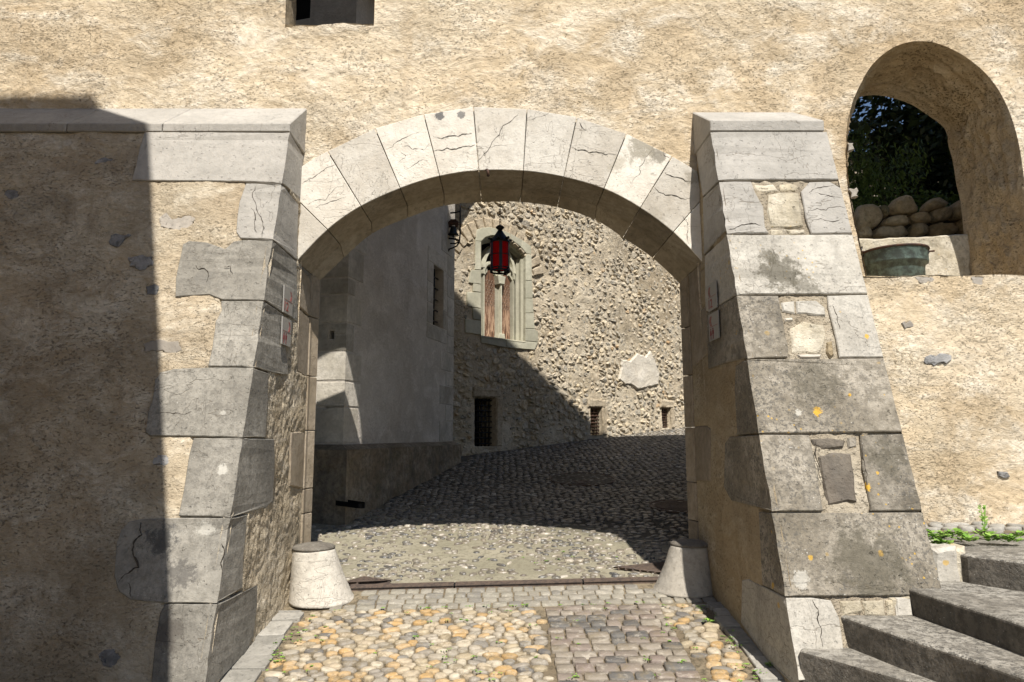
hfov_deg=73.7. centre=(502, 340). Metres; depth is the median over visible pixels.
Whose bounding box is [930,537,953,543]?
weed
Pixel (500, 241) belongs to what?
hanging lantern
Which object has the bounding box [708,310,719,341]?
direction sign
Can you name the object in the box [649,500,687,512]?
manhole cover
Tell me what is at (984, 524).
weed
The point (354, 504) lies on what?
iron hoop
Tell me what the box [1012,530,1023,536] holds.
weed
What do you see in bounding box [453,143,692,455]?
rubble wall
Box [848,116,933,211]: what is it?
feathery shrub
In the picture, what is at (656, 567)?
corner grate
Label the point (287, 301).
direction sign
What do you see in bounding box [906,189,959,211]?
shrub
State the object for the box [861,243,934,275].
cauldron
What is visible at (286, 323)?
direction sign
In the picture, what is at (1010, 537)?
weed
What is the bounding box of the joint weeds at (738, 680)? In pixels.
[267,551,766,681]
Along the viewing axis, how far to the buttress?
3.82 m
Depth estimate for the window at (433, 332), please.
9.06 m
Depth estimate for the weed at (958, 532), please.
3.85 m
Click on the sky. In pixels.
(867, 104)
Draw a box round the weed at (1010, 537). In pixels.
[995,533,1022,541]
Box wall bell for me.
[448,203,460,251]
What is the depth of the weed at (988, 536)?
3.75 m
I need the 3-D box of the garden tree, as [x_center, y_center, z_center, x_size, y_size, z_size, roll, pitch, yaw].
[4.674,-1.758,7.963,3.679,4.088,2.885,0,-8,0]
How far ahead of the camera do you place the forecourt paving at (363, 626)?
3.81 m
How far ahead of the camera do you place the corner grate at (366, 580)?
4.72 m
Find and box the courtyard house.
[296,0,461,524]
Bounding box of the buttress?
[689,112,940,681]
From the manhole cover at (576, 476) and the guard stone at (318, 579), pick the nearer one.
the guard stone at (318, 579)
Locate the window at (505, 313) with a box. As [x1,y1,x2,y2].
[465,227,537,349]
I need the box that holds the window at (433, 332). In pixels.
[427,246,447,343]
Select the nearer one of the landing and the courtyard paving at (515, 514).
the landing
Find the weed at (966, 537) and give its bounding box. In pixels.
[953,533,979,541]
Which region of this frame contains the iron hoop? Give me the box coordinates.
[336,500,364,507]
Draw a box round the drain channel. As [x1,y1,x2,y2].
[350,576,658,590]
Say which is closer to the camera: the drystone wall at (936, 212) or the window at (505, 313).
the drystone wall at (936, 212)
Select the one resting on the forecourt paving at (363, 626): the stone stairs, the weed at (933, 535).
the stone stairs
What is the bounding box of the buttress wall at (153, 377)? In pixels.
[0,108,310,681]
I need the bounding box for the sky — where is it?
[849,97,904,150]
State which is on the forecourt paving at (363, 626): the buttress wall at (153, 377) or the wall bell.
the buttress wall at (153, 377)
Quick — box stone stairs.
[800,533,1023,681]
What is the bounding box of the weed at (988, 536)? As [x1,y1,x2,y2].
[982,532,1003,540]
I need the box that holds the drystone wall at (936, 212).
[854,195,963,238]
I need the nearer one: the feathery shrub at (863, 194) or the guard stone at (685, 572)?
the guard stone at (685, 572)
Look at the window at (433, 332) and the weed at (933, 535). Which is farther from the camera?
the window at (433, 332)
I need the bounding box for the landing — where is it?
[925,521,1023,532]
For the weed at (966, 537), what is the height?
0.042 m
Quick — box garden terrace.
[871,212,956,236]
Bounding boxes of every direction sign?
[280,316,291,346]
[282,285,292,316]
[707,280,717,311]
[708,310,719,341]
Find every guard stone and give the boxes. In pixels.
[288,542,353,608]
[653,538,712,597]
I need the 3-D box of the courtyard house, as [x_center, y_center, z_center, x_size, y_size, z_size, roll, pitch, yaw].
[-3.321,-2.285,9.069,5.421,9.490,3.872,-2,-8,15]
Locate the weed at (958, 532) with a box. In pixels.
[934,528,971,537]
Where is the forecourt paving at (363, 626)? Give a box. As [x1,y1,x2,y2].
[219,583,785,681]
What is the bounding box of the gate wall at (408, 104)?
[0,0,1023,542]
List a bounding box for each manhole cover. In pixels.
[549,472,614,485]
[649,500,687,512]
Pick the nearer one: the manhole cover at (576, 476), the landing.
the landing
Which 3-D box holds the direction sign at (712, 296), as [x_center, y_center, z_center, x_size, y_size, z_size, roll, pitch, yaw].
[1.363,-0.285,4.369,0.053,0.172,0.176,0,-8,0]
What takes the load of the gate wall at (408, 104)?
on the ground
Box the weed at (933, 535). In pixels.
[926,529,949,539]
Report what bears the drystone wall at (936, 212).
on the garden terrace
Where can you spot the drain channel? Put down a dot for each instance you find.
(519, 583)
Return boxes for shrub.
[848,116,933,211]
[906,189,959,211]
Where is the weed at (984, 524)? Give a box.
[972,504,996,535]
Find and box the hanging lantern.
[488,203,511,274]
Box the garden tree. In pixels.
[847,95,959,210]
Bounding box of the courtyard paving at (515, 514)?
[311,427,694,582]
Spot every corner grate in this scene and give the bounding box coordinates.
[347,576,391,584]
[613,562,664,572]
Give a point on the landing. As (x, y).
(976, 525)
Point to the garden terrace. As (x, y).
(908, 225)
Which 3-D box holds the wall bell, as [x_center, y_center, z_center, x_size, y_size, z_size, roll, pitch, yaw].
[-0.727,-1.367,9.637,0.258,1.263,0.156,-3,-8,23]
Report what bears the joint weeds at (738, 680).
on the forecourt paving at (363, 626)

